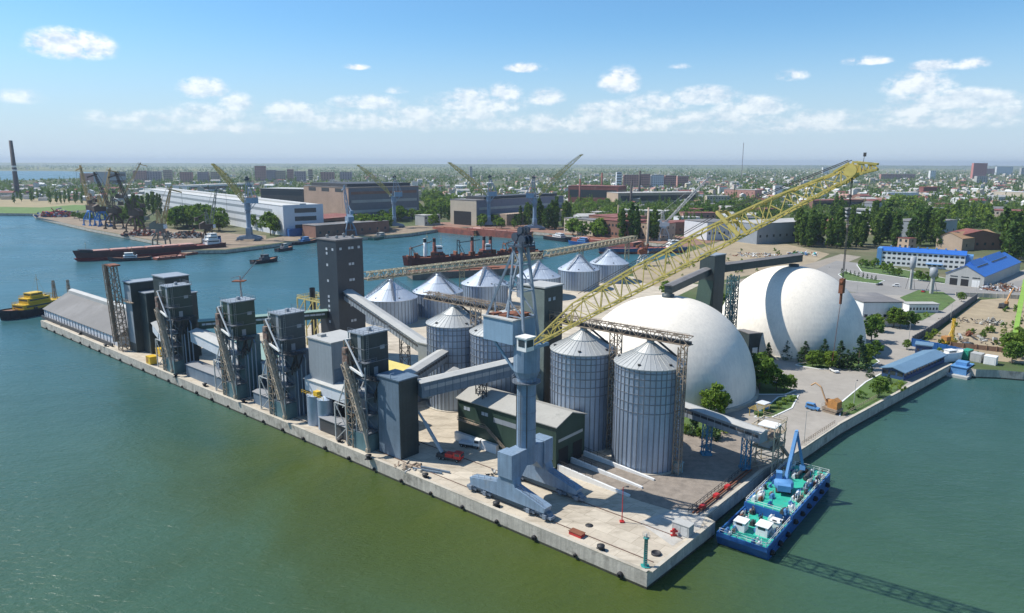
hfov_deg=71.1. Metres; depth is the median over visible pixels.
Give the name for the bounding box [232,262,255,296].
thin mast crane
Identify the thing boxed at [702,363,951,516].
quay kerb
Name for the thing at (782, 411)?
lawn kerb
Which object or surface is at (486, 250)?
dredger
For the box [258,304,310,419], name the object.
ship loader tower
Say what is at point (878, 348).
broadleaf tree
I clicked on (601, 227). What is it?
broadleaf tree
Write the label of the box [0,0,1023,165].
sky
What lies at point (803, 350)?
spruce tree
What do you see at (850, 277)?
lawn
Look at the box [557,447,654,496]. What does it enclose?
ramp
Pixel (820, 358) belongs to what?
broadleaf tree
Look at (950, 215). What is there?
broadleaf tree
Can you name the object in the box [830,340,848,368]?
spruce tree
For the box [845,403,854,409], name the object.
shrub
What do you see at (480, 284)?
grain silo
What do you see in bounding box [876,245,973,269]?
office building
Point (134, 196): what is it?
poplar tree
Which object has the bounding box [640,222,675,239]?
factory building
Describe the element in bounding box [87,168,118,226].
luffing crane
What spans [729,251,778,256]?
rubble heap
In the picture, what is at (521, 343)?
cab window
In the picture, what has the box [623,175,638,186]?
apartment block
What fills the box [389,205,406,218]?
broadleaf tree
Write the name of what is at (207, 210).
broadleaf tree
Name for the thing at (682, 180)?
apartment block
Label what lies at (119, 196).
luffing crane
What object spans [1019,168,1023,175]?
apartment block
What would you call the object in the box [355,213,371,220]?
broadleaf tree
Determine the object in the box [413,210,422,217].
broadleaf tree
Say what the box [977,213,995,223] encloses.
broadleaf tree
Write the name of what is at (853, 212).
poplar tree
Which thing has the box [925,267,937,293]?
water tower
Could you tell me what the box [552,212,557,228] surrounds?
poplar tree
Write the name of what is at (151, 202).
poplar tree
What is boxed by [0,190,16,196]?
town house
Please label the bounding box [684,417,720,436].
lawn
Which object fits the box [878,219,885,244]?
poplar tree
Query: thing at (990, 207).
poplar tree
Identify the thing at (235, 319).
ship loader tower
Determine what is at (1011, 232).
poplar tree
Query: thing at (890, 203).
poplar tree
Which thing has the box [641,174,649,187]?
apartment block
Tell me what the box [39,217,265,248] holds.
shore strip
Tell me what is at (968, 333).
timber pile
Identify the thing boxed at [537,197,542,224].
poplar tree
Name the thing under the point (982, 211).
poplar tree
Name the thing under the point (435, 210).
broadleaf tree
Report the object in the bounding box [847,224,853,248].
poplar tree
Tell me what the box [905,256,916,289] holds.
water tower
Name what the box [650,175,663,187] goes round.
apartment block
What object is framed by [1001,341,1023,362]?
broadleaf tree
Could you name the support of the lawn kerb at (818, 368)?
on the port road
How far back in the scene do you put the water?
175.33 m
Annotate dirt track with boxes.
[725,254,860,283]
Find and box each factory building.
[79,173,93,183]
[93,172,126,185]
[173,183,253,190]
[260,187,303,201]
[302,220,388,237]
[323,213,355,222]
[415,214,440,225]
[564,217,600,235]
[568,185,626,202]
[589,214,646,218]
[601,218,646,238]
[607,191,697,204]
[625,209,669,215]
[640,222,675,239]
[661,220,684,234]
[677,207,703,212]
[679,212,715,218]
[684,218,730,239]
[704,195,729,202]
[724,189,761,197]
[728,218,817,243]
[772,185,782,194]
[801,199,863,209]
[845,208,895,219]
[882,192,918,195]
[897,237,916,247]
[899,218,957,237]
[919,187,939,191]
[935,229,994,250]
[947,228,1002,249]
[993,209,1022,216]
[994,191,1023,198]
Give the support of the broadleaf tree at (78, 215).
on the shore strip at (229, 239)
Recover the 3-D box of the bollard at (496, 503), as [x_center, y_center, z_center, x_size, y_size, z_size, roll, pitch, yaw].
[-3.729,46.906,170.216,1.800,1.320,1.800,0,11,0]
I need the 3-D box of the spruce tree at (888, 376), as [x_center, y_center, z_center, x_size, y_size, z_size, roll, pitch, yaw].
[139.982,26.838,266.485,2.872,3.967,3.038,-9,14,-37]
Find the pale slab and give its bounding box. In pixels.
[640,508,704,545]
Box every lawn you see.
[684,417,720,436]
[756,382,792,393]
[756,395,796,416]
[799,357,877,368]
[839,271,883,283]
[841,374,906,415]
[858,265,944,282]
[900,290,954,309]
[917,312,936,320]
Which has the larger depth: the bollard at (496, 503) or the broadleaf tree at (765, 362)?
the broadleaf tree at (765, 362)
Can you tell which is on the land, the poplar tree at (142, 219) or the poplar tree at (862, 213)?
the poplar tree at (862, 213)
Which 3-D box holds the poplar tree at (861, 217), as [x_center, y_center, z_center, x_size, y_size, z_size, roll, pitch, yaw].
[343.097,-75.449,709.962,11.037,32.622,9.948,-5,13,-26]
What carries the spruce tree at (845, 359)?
on the lawn at (824, 366)
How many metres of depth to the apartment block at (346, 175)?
3215.18 m
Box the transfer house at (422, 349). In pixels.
[417,339,426,360]
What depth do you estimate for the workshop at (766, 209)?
1125.31 m
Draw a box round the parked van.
[805,402,819,410]
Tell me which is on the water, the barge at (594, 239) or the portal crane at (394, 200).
the barge at (594, 239)
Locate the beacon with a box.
[641,533,649,568]
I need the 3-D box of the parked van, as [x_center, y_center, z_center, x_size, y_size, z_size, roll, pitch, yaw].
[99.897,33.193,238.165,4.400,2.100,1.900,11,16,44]
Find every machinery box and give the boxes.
[146,354,156,364]
[155,347,161,356]
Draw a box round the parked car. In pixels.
[829,367,838,372]
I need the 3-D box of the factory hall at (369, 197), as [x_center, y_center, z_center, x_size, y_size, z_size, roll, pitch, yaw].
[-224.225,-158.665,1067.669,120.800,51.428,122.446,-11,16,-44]
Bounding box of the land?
[0,163,1023,589]
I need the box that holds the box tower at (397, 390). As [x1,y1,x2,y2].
[375,369,418,459]
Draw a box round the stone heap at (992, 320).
[976,317,1006,325]
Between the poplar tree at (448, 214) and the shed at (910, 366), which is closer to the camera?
the shed at (910, 366)
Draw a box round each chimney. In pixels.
[9,140,19,192]
[579,179,580,200]
[630,181,632,200]
[638,171,640,191]
[646,207,649,244]
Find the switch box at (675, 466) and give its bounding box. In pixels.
[673,461,683,473]
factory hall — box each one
[303,181,418,218]
[450,193,563,225]
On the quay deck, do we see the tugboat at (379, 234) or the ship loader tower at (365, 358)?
the ship loader tower at (365, 358)
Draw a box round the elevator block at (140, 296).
[121,272,201,355]
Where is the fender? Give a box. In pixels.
[617,571,622,577]
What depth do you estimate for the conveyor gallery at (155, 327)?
283.48 m
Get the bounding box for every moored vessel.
[543,229,572,241]
[568,234,595,245]
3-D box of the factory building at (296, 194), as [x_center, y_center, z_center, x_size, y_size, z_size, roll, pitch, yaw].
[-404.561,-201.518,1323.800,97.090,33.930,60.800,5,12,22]
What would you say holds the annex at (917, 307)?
on the land
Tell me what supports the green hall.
on the quay deck
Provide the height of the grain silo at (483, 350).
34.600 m
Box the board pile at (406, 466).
[394,460,421,472]
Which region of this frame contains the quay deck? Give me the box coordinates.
[44,276,770,571]
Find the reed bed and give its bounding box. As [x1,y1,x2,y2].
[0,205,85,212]
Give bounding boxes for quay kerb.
[41,320,713,572]
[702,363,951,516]
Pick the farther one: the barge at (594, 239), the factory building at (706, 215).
the factory building at (706, 215)
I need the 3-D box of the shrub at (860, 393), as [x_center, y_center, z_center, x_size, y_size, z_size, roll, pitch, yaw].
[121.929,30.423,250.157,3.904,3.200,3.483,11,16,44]
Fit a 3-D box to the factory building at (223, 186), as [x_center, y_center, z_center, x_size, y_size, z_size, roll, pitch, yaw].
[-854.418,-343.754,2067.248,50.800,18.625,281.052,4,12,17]
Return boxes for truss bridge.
[364,252,543,287]
[543,235,637,258]
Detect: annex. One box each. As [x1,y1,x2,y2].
[737,329,762,355]
[903,302,939,312]
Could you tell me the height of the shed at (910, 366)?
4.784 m
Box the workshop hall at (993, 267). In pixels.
[945,251,1020,287]
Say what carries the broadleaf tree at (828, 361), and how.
on the lawn at (824, 366)
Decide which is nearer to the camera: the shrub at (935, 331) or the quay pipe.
the quay pipe
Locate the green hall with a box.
[454,385,587,467]
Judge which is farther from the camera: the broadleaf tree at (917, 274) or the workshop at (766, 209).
the workshop at (766, 209)
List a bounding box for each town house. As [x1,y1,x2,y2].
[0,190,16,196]
[456,188,469,194]
[839,193,850,197]
[950,197,967,203]
[969,199,986,203]
[993,195,1008,200]
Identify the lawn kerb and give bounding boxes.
[754,394,798,417]
[759,390,795,394]
[795,356,879,368]
[838,271,884,283]
[839,374,879,415]
[857,264,944,283]
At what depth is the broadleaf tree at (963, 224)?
838.97 m
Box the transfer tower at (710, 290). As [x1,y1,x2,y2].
[696,252,726,312]
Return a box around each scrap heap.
[34,207,78,217]
[120,228,172,236]
[162,228,206,238]
[978,283,1021,291]
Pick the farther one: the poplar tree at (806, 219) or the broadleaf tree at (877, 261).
the poplar tree at (806, 219)
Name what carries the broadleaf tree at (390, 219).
on the shore strip at (407, 229)
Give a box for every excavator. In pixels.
[774,430,804,494]
[811,382,843,414]
[998,288,1013,308]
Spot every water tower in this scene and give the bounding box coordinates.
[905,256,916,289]
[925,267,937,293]
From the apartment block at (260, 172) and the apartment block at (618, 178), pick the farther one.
the apartment block at (260, 172)
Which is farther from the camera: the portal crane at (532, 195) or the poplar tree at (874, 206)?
the portal crane at (532, 195)
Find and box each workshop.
[573,213,594,217]
[674,216,700,219]
[736,216,761,219]
[751,207,776,214]
[851,194,870,197]
[853,197,876,198]
[862,201,881,208]
[973,197,992,200]
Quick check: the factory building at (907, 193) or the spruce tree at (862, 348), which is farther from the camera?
the factory building at (907, 193)
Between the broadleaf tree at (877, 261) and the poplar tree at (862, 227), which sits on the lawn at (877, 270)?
the broadleaf tree at (877, 261)
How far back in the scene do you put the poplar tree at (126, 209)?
976.48 m
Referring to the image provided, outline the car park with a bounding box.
[816,261,1022,297]
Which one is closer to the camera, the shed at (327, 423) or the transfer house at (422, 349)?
the shed at (327, 423)
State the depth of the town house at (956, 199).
1494.43 m
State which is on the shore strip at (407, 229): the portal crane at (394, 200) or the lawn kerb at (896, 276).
the portal crane at (394, 200)
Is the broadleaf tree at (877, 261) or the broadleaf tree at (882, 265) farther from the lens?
the broadleaf tree at (877, 261)
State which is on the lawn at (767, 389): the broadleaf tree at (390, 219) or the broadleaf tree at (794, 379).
the broadleaf tree at (794, 379)
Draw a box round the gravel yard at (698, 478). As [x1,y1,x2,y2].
[629,430,758,512]
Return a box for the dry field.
[0,199,93,206]
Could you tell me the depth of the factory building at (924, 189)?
2000.66 m
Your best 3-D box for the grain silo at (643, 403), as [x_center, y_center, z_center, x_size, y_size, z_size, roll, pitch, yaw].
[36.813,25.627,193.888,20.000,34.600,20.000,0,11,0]
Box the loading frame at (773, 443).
[749,412,788,473]
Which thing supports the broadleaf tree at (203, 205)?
on the land
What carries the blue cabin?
on the land
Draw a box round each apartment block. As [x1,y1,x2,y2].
[133,171,146,181]
[146,171,161,181]
[163,170,172,179]
[179,172,193,181]
[197,172,209,181]
[210,172,220,179]
[254,166,266,180]
[266,170,275,181]
[276,171,285,179]
[287,169,293,180]
[294,171,305,181]
[308,169,312,179]
[320,172,334,180]
[340,172,351,180]
[469,166,471,178]
[615,172,621,184]
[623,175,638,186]
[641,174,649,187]
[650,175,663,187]
[664,175,675,186]
[676,176,688,186]
[879,174,914,178]
[928,171,935,178]
[970,163,987,178]
[973,176,987,183]
[986,169,994,174]
[994,166,1012,174]
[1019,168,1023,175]
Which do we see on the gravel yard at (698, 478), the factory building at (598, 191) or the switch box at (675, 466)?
the switch box at (675, 466)
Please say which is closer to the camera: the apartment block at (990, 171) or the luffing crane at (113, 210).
the luffing crane at (113, 210)
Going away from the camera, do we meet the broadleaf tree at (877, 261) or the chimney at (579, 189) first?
the broadleaf tree at (877, 261)
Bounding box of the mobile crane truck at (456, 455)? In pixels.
[418,411,463,462]
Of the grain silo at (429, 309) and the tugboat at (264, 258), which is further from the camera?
the tugboat at (264, 258)
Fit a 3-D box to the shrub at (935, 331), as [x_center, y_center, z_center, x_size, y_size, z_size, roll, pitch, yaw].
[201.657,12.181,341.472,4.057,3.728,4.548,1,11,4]
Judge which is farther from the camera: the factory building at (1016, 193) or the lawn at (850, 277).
the factory building at (1016, 193)
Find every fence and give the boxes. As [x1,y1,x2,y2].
[911,338,962,350]
[950,342,1006,351]
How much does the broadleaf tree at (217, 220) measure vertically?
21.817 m
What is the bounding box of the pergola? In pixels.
[749,403,769,415]
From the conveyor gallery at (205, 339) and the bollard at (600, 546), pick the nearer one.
the bollard at (600, 546)
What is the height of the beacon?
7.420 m
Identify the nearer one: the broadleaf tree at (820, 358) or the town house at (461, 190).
the broadleaf tree at (820, 358)
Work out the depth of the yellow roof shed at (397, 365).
250.47 m
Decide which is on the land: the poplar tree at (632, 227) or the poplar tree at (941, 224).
the poplar tree at (941, 224)
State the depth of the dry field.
1399.42 m
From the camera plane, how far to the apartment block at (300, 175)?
3073.85 m
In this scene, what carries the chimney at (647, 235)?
on the land
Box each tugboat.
[0,277,70,319]
[107,247,151,261]
[249,247,277,263]
[274,242,292,251]
[292,231,316,244]
[368,230,388,239]
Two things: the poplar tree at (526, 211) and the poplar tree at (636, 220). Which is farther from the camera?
the poplar tree at (526, 211)
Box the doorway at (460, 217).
[454,211,470,224]
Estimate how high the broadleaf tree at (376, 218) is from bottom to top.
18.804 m
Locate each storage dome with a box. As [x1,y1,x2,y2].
[591,293,758,413]
[722,263,865,361]
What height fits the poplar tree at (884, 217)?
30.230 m
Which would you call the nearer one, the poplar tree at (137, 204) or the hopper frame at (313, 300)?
the hopper frame at (313, 300)
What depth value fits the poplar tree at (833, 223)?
707.76 m
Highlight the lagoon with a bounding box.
[0,171,92,179]
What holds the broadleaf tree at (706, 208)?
on the land
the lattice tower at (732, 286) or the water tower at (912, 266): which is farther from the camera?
the water tower at (912, 266)
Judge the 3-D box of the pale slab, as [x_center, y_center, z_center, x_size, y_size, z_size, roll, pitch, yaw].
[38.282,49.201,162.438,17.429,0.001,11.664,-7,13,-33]
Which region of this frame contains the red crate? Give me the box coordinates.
[568,528,585,538]
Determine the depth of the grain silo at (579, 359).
199.94 m
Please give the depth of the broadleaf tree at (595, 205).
1202.29 m
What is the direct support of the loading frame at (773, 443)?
on the quay deck
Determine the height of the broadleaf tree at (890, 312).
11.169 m
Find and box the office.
[850,292,903,325]
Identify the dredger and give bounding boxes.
[402,233,451,265]
[450,233,500,263]
[497,232,542,259]
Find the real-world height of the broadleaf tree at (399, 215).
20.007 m
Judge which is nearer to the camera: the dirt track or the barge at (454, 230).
the dirt track
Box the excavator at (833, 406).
[811,382,843,414]
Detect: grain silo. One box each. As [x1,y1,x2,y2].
[365,277,418,326]
[412,272,462,318]
[426,304,482,412]
[461,265,507,308]
[469,323,515,393]
[516,259,560,297]
[550,328,617,453]
[558,253,599,291]
[590,248,628,283]
[609,340,685,475]
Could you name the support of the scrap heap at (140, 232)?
on the shore strip at (229, 239)
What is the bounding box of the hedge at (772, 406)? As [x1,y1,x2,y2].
[754,395,796,415]
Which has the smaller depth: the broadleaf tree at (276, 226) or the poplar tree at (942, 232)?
the poplar tree at (942, 232)
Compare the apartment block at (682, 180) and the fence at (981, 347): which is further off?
the apartment block at (682, 180)
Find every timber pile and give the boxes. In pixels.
[956,329,981,336]
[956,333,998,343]
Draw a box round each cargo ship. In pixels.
[73,230,225,260]
[598,236,686,253]
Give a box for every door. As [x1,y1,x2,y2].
[752,347,757,353]
[961,352,967,359]
[971,354,979,361]
[984,357,994,364]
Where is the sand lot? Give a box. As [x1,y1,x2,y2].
[929,298,1023,363]
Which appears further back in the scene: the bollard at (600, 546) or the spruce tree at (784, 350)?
the spruce tree at (784, 350)
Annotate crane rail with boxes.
[182,372,653,562]
[210,364,681,538]
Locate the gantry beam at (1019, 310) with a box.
[1013,279,1023,332]
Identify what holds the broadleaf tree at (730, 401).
on the lawn at (687, 420)
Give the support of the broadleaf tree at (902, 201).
on the land
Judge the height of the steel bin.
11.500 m
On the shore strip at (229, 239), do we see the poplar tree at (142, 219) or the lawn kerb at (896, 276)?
the poplar tree at (142, 219)
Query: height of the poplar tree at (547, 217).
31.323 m
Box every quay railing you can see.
[802,420,834,442]
[843,394,878,414]
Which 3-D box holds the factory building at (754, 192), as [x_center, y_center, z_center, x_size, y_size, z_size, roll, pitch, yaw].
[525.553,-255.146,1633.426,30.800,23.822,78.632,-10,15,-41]
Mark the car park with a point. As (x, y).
(833, 269)
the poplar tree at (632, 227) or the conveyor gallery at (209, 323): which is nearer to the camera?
the conveyor gallery at (209, 323)
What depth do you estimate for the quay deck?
187.19 m
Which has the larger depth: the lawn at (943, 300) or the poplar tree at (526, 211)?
the poplar tree at (526, 211)
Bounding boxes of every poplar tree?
[47,190,51,202]
[67,189,70,201]
[72,191,76,202]
[124,199,129,218]
[129,193,137,203]
[136,200,143,228]
[138,203,145,228]
[139,195,147,220]
[145,193,150,209]
[149,196,154,215]
[154,193,159,215]
[158,194,162,215]
[446,207,449,220]
[517,205,522,225]
[524,205,527,224]
[526,204,531,224]
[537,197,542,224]
[537,206,540,224]
[542,208,545,226]
[544,204,550,228]
[549,206,555,227]
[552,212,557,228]
[553,206,558,228]
[554,196,560,218]
[560,203,564,226]
[562,200,569,218]
[617,207,625,236]
[626,202,635,237]
[633,205,640,238]
[645,211,651,236]
[650,209,657,239]
[652,210,659,240]
[793,207,804,244]
[797,214,805,245]
[802,217,808,245]
[804,218,815,246]
[805,214,815,246]
[811,213,819,246]
[817,213,822,242]
[818,214,828,244]
[825,216,832,247]
[828,206,834,217]
[829,221,834,246]
[832,210,845,248]
[833,195,838,215]
[835,200,841,212]
[836,207,846,221]
[839,223,845,247]
[847,216,854,238]
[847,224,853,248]
[848,205,856,220]
[852,214,861,246]
[853,216,864,245]
[857,220,865,247]
[861,210,866,231]
[864,209,870,244]
[869,201,877,232]
[870,206,879,228]
[871,214,881,246]
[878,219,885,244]
[881,214,887,240]
[882,209,888,241]
[885,199,892,211]
[885,212,893,241]
[889,210,895,236]
[890,211,903,246]
[906,217,916,237]
[914,207,923,243]
[917,212,926,245]
[923,210,928,238]
[925,205,933,240]
[926,213,935,243]
[931,212,939,244]
[933,208,946,234]
[933,211,945,245]
[935,221,945,244]
[951,207,956,218]
[955,201,960,211]
[961,200,967,212]
[980,204,985,213]
[986,203,993,219]
[996,206,1011,249]
[1001,216,1013,252]
[1003,222,1017,255]
[1011,211,1022,243]
[1011,222,1023,258]
[1020,219,1023,258]
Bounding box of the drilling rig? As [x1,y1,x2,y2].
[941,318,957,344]
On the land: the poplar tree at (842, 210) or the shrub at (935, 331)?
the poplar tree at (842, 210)
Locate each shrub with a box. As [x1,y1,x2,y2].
[684,423,690,433]
[696,427,704,436]
[776,401,782,408]
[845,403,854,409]
[855,390,866,398]
[891,379,905,390]
[924,331,933,338]
[931,329,939,335]
[984,326,993,331]
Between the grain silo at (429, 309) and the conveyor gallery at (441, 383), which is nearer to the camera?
the conveyor gallery at (441, 383)
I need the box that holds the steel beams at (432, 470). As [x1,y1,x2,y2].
[413,466,449,473]
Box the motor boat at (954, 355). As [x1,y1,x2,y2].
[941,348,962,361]
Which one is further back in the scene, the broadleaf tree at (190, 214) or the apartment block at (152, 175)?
the apartment block at (152, 175)
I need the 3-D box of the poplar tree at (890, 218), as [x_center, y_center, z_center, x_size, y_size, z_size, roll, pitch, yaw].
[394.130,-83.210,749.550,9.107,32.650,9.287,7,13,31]
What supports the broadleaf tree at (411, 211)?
on the land
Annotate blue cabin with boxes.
[915,341,933,352]
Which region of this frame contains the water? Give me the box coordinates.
[0,216,1023,612]
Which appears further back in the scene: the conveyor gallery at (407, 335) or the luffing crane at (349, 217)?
the luffing crane at (349, 217)
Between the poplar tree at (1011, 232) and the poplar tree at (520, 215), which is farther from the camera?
the poplar tree at (520, 215)
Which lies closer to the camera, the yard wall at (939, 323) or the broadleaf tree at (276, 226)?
the yard wall at (939, 323)
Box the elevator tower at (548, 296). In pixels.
[523,280,563,402]
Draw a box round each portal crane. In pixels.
[211,163,263,240]
[357,165,404,226]
[448,162,497,225]
[467,153,878,520]
[525,154,582,228]
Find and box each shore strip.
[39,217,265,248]
[266,225,436,243]
[437,222,721,246]
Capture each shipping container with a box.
[961,348,973,359]
[969,351,984,362]
[983,354,998,365]
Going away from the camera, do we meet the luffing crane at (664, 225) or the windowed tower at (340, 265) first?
the windowed tower at (340, 265)
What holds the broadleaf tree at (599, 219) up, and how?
on the shore strip at (545, 230)
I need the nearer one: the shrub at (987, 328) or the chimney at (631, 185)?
the shrub at (987, 328)
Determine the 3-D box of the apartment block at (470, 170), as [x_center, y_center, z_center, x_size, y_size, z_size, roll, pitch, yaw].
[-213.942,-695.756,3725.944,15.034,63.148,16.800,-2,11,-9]
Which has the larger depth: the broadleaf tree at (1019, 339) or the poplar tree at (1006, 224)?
the poplar tree at (1006, 224)
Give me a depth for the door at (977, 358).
295.97 m
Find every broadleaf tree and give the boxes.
[75,212,82,219]
[118,212,127,222]
[166,210,182,228]
[167,207,187,228]
[177,204,197,226]
[181,206,198,228]
[193,203,201,209]
[193,212,209,224]
[198,208,212,220]
[199,204,216,210]
[208,213,227,231]
[212,207,229,219]
[214,213,230,230]
[251,214,256,225]
[255,219,261,227]
[259,211,278,234]
[266,215,280,235]
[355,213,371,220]
[371,217,382,220]
[377,209,385,215]
[384,216,393,225]
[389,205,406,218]
[396,208,403,221]
[407,208,417,220]
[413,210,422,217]
[427,214,439,223]
[432,204,442,214]
[476,219,484,225]
[477,213,486,222]
[491,215,499,222]
[496,218,505,227]
[564,218,578,231]
[572,221,591,235]
[590,221,605,236]
[591,203,599,210]
[592,217,607,236]
[592,223,607,235]
[659,280,668,291]
[678,207,689,212]
[699,381,729,413]
[703,206,712,211]
[720,391,732,408]
[751,351,777,389]
[770,369,785,390]
[777,374,792,391]
[785,374,797,389]
[805,350,819,365]
[810,350,824,366]
[822,350,838,367]
[858,259,863,266]
[858,343,877,363]
[863,259,869,266]
[864,315,884,340]
[869,376,889,397]
[870,340,884,356]
[871,258,879,267]
[873,313,885,325]
[879,262,886,269]
[884,197,900,209]
[884,263,894,273]
[886,306,904,327]
[893,197,904,207]
[893,309,909,327]
[895,268,902,275]
[896,210,908,217]
[900,195,910,201]
[902,339,911,348]
[904,310,917,326]
[906,202,917,210]
[910,204,925,211]
[910,313,921,323]
[914,270,924,279]
[943,204,951,213]
[947,212,961,218]
[957,219,972,229]
[957,291,967,300]
[959,214,974,222]
[968,217,981,227]
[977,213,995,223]
[979,330,986,336]
[999,332,1017,344]
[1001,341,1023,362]
[1003,335,1023,352]
[1010,326,1023,332]
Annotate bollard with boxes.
[365,454,371,459]
[422,472,428,478]
[493,500,499,507]
[596,543,604,551]
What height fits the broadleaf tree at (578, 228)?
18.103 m
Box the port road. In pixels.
[723,270,1023,469]
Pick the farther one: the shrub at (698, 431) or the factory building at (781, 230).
the factory building at (781, 230)
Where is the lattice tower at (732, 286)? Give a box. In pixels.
[724,274,739,327]
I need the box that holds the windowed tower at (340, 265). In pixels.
[316,233,365,332]
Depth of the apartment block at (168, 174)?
3113.53 m
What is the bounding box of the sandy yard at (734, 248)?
[632,240,827,286]
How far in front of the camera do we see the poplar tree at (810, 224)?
699.15 m
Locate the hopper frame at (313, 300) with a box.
[296,287,320,344]
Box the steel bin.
[301,389,333,429]
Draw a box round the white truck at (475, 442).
[459,438,481,448]
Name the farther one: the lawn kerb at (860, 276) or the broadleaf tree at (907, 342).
the lawn kerb at (860, 276)
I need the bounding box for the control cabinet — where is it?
[672,517,694,538]
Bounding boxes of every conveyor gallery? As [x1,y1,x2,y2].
[151,321,175,342]
[188,328,238,374]
[198,309,327,328]
[260,360,285,380]
[303,374,364,414]
[343,289,425,365]
[404,349,448,378]
[417,357,514,398]
[423,367,459,398]
[664,267,709,292]
[684,402,769,470]
[725,253,803,271]
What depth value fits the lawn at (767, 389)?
259.15 m
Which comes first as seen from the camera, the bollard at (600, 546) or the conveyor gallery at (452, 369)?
the bollard at (600, 546)
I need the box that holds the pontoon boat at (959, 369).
[946,359,973,379]
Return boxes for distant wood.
[0,164,1023,232]
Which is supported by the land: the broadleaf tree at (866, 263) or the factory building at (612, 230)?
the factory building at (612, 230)
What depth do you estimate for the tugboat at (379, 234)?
800.14 m
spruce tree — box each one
[684,419,698,435]
[703,410,721,440]
[766,342,774,358]
[781,340,792,360]
[796,341,809,362]
[819,339,830,362]
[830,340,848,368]
[839,349,854,369]
[847,335,870,370]
[866,365,874,377]
[886,374,892,383]
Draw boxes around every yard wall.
[912,293,977,338]
[955,292,1019,298]
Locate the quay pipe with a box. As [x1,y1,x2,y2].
[688,466,752,513]
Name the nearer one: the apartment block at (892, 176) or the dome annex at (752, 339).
the dome annex at (752, 339)
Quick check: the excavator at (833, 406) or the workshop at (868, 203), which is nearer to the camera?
the excavator at (833, 406)
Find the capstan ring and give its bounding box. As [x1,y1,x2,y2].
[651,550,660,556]
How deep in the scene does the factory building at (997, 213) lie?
960.93 m
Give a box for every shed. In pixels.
[144,187,323,236]
[185,361,238,389]
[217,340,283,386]
[252,388,286,408]
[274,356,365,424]
[318,414,355,440]
[389,360,426,401]
[879,349,947,380]
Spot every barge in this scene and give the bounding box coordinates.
[152,254,184,259]
[179,252,197,255]
[407,265,518,279]
[433,226,476,235]
[467,227,532,237]
[571,236,642,246]
[716,459,830,559]
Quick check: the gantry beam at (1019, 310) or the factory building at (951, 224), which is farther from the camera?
the factory building at (951, 224)
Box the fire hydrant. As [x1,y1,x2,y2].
[670,528,677,535]
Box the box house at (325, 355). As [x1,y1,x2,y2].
[306,330,362,416]
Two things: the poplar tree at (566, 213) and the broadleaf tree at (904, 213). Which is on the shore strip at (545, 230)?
the poplar tree at (566, 213)
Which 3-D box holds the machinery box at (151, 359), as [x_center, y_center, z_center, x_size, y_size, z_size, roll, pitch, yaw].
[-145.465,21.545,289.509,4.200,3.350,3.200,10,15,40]
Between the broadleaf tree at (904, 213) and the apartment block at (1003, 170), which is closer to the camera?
the broadleaf tree at (904, 213)
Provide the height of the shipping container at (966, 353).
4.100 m
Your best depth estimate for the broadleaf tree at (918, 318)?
359.74 m
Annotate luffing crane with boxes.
[75,165,102,225]
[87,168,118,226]
[87,172,124,228]
[108,171,145,232]
[112,162,147,205]
[144,186,182,244]
[194,187,226,242]
[341,184,356,235]
[636,241,653,265]
[653,175,717,240]
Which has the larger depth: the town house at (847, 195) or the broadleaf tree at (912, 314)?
the town house at (847, 195)
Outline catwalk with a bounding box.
[423,289,693,475]
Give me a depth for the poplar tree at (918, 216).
716.96 m
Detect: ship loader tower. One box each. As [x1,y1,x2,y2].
[154,280,198,373]
[213,293,262,399]
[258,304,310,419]
[334,321,389,452]
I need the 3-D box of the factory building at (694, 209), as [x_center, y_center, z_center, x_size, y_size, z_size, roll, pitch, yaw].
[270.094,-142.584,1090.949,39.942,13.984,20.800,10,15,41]
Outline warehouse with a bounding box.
[41,289,128,346]
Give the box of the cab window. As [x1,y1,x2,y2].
[518,340,532,347]
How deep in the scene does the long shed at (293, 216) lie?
860.22 m
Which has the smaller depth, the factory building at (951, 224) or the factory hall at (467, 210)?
the factory building at (951, 224)
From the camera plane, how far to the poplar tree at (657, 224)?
756.06 m
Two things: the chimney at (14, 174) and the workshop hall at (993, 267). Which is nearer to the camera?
the workshop hall at (993, 267)
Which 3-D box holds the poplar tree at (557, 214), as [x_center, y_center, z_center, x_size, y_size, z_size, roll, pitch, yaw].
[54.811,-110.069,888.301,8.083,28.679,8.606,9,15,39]
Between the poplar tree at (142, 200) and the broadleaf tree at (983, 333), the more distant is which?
the poplar tree at (142, 200)
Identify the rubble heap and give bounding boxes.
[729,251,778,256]
[787,251,817,254]
[938,317,982,323]
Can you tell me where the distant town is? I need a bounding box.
[0,166,1023,201]
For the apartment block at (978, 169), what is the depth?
4161.54 m
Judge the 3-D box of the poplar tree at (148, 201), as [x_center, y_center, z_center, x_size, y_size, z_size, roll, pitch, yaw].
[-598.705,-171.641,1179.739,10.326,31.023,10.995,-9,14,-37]
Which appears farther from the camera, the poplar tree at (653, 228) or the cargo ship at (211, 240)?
the poplar tree at (653, 228)
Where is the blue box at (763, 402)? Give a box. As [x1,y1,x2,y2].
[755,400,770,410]
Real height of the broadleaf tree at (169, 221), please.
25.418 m
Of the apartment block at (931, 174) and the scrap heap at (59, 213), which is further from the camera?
the apartment block at (931, 174)
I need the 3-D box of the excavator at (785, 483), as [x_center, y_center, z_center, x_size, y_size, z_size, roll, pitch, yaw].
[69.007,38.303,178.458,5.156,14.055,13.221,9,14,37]
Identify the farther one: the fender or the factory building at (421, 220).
the factory building at (421, 220)
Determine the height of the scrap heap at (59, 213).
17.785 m
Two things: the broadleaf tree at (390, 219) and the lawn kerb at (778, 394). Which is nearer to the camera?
the lawn kerb at (778, 394)
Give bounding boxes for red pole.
[619,486,628,522]
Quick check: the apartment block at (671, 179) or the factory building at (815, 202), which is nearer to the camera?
the factory building at (815, 202)

